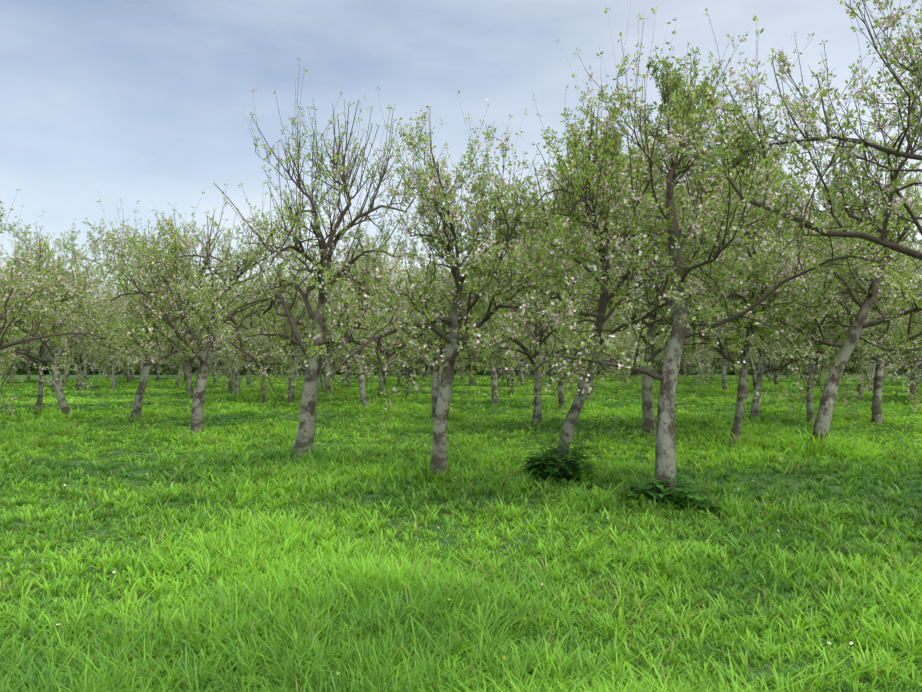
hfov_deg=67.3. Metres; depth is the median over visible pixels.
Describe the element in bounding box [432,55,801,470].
apple tree
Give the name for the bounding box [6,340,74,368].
apple tree
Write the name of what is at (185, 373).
apple tree
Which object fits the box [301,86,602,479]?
apple tree
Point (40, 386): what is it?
apple tree
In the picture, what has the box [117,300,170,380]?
apple tree
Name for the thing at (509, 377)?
apple tree
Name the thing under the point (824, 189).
wood tree
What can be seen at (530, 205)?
wood tree
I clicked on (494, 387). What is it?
apple tree
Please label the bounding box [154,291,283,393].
apple tree
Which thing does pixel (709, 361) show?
apple tree
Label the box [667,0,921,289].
apple tree
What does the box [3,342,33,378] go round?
apple tree
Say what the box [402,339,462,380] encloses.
apple tree
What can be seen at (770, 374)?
apple tree
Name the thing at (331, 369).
apple tree
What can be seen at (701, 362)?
apple tree
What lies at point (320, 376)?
apple tree
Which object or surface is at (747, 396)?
apple tree
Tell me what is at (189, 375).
apple tree
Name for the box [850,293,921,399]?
apple tree
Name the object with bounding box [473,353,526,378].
apple tree
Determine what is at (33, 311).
apple tree
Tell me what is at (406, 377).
apple tree
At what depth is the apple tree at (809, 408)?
16.52 m
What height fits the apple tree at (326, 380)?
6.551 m
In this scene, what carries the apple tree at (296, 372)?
on the ground at (768, 671)
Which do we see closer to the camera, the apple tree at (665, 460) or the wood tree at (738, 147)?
the apple tree at (665, 460)
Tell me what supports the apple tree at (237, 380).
on the ground at (768, 671)
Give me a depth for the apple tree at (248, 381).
36.31 m
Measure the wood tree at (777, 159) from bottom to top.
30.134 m
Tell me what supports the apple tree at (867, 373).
on the ground at (768, 671)
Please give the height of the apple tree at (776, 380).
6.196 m
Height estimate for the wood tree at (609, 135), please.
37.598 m
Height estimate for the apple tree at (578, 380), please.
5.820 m
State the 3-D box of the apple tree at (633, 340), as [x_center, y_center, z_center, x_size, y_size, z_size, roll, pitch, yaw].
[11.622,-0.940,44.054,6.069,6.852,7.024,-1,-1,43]
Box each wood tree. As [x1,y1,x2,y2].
[493,160,550,289]
[525,126,610,372]
[554,64,660,287]
[676,64,778,271]
[721,119,826,287]
[803,143,896,289]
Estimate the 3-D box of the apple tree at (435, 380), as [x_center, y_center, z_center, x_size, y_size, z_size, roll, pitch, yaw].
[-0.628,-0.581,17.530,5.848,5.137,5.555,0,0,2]
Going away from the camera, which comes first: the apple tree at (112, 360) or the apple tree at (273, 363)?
the apple tree at (112, 360)
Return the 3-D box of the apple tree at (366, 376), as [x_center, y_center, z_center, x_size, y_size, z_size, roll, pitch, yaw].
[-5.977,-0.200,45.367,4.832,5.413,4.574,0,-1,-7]
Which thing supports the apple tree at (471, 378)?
on the ground at (768, 671)
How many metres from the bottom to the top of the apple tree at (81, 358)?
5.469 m
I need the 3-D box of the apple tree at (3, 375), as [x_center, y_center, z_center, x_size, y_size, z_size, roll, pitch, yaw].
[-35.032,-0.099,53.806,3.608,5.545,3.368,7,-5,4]
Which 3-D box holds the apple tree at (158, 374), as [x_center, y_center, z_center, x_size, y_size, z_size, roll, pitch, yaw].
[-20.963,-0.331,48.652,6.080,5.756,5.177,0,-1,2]
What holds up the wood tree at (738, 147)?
on the ground at (768, 671)
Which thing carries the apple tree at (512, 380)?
on the ground at (768, 671)
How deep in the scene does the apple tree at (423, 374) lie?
54.08 m
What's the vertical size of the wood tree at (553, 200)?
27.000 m
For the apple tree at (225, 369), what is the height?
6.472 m
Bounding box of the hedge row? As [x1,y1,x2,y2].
[0,337,919,374]
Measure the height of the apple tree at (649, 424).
6.169 m
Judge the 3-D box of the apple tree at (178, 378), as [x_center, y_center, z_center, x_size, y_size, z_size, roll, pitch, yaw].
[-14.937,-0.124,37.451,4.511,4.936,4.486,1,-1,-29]
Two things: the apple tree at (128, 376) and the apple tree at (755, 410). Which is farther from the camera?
the apple tree at (128, 376)
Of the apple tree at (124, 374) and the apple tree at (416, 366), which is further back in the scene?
the apple tree at (124, 374)
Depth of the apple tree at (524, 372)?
64.70 m
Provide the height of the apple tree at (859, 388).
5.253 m
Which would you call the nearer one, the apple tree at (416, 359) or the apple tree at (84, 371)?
the apple tree at (416, 359)
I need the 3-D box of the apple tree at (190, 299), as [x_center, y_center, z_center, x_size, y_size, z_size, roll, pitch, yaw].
[-5.497,-0.794,14.086,5.161,5.442,5.564,0,-1,2]
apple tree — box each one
[0,189,176,363]
[0,204,127,418]
[0,210,110,414]
[0,272,51,385]
[1,333,59,380]
[2,353,26,378]
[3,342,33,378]
[4,190,273,421]
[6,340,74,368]
[24,329,88,385]
[29,172,315,436]
[32,268,121,386]
[34,300,119,389]
[57,277,158,389]
[60,300,138,379]
[86,332,157,382]
[91,277,192,380]
[94,272,248,397]
[99,349,131,375]
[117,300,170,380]
[125,339,211,380]
[151,336,216,387]
[151,346,186,380]
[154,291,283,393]
[180,339,269,384]
[182,268,310,396]
[198,58,441,459]
[203,264,304,403]
[216,355,250,376]
[226,259,364,403]
[238,320,302,387]
[242,351,281,379]
[244,213,434,406]
[265,244,364,393]
[280,357,329,378]
[294,307,343,390]
[295,353,340,378]
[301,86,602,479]
[310,292,382,386]
[310,332,357,377]
[317,275,430,397]
[327,224,547,419]
[329,350,355,380]
[351,332,432,384]
[353,338,401,382]
[365,341,422,384]
[377,264,467,397]
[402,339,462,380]
[405,303,478,392]
[416,339,469,380]
[420,235,559,404]
[421,207,657,426]
[421,339,433,378]
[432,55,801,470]
[460,337,520,386]
[460,345,477,380]
[463,0,921,497]
[467,318,548,384]
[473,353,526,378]
[475,308,557,385]
[476,315,572,394]
[483,130,814,437]
[495,360,531,375]
[512,275,660,408]
[531,317,577,383]
[541,272,647,396]
[557,311,656,389]
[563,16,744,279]
[600,328,643,379]
[610,291,662,378]
[612,294,717,389]
[615,316,713,386]
[624,107,893,446]
[654,272,788,400]
[661,318,754,383]
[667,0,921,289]
[672,208,900,420]
[681,72,921,445]
[681,347,738,381]
[684,312,780,390]
[692,330,804,388]
[708,349,771,382]
[709,357,738,375]
[739,192,897,423]
[747,356,768,377]
[751,348,798,380]
[752,329,810,385]
[768,202,921,423]
[771,335,851,385]
[775,289,921,398]
[779,318,875,384]
[794,358,842,377]
[840,244,921,406]
[847,295,907,390]
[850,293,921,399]
[852,351,899,381]
[875,315,921,376]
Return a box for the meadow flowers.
[43,399,852,691]
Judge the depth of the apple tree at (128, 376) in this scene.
43.58 m
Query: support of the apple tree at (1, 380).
on the ground at (768, 671)
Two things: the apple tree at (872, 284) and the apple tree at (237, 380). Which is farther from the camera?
the apple tree at (237, 380)
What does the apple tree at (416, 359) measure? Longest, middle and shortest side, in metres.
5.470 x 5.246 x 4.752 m
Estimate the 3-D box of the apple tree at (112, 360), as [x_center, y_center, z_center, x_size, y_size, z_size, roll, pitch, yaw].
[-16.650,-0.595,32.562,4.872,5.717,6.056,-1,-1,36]
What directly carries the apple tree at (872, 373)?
on the ground at (768, 671)
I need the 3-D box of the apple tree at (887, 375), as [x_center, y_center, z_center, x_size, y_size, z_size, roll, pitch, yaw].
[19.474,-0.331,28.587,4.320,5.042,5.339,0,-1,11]
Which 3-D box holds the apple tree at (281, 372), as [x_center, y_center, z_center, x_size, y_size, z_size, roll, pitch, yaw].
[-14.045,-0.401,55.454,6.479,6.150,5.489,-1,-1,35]
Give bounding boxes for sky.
[0,0,921,320]
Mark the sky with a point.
(130, 101)
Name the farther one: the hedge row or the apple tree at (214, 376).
the hedge row
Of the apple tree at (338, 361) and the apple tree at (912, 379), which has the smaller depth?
the apple tree at (912, 379)
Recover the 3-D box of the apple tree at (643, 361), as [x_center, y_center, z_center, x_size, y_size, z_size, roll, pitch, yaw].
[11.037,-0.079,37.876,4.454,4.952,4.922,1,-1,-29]
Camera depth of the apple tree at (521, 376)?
38.20 m
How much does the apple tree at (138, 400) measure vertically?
5.860 m
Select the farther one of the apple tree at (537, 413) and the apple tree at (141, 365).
the apple tree at (141, 365)
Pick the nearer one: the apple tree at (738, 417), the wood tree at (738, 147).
the apple tree at (738, 417)
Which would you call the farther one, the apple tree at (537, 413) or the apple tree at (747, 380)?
the apple tree at (747, 380)
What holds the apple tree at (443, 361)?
on the ground at (768, 671)
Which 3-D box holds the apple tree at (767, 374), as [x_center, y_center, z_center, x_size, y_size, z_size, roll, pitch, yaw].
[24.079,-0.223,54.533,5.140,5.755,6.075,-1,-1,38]
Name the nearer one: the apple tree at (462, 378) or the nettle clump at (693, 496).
the nettle clump at (693, 496)
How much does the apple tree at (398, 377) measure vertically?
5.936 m
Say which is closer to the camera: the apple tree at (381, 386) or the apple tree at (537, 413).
the apple tree at (537, 413)
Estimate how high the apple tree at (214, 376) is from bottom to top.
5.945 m
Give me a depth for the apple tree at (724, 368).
31.74 m
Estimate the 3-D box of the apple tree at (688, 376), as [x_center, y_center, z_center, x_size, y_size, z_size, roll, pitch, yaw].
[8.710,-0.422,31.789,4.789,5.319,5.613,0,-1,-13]
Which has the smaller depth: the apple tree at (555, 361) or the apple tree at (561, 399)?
the apple tree at (561, 399)
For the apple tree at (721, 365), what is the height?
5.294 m
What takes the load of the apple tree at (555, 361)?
on the ground at (768, 671)
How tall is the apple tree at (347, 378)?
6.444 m
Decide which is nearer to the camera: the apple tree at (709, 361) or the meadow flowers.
the meadow flowers
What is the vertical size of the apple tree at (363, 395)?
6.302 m
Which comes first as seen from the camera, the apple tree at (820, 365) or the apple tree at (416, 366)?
the apple tree at (416, 366)
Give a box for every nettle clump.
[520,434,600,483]
[623,474,700,507]
[661,483,725,514]
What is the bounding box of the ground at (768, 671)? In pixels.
[0,361,921,691]
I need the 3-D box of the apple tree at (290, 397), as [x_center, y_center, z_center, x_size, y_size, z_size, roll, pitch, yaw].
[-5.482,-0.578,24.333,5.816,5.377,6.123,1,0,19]
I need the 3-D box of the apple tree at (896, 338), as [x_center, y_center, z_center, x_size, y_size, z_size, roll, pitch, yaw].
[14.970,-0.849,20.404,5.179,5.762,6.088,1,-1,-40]
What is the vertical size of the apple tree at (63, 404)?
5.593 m
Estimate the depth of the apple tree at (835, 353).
27.77 m
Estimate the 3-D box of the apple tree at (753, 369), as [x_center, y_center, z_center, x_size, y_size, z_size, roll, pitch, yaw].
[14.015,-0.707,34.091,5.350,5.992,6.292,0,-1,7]
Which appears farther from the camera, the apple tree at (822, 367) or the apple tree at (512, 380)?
the apple tree at (822, 367)
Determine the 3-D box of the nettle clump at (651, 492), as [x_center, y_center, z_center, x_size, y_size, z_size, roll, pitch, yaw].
[2.232,1.588,7.658,0.890,0.332,0.876,0,-1,2]
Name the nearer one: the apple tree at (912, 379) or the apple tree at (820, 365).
the apple tree at (912, 379)
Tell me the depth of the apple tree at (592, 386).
26.06 m
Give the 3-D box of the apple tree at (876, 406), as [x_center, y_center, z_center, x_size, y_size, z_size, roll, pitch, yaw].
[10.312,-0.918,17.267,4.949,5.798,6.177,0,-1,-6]
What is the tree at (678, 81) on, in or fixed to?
on the ground at (768, 671)
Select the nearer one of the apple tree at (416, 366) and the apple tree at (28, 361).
the apple tree at (416, 366)
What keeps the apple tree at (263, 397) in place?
on the ground at (768, 671)
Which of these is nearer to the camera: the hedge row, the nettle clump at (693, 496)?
the nettle clump at (693, 496)
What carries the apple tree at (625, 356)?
on the ground at (768, 671)
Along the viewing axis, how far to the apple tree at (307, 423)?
10.61 m
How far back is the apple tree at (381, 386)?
28.36 m
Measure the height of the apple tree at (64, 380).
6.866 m

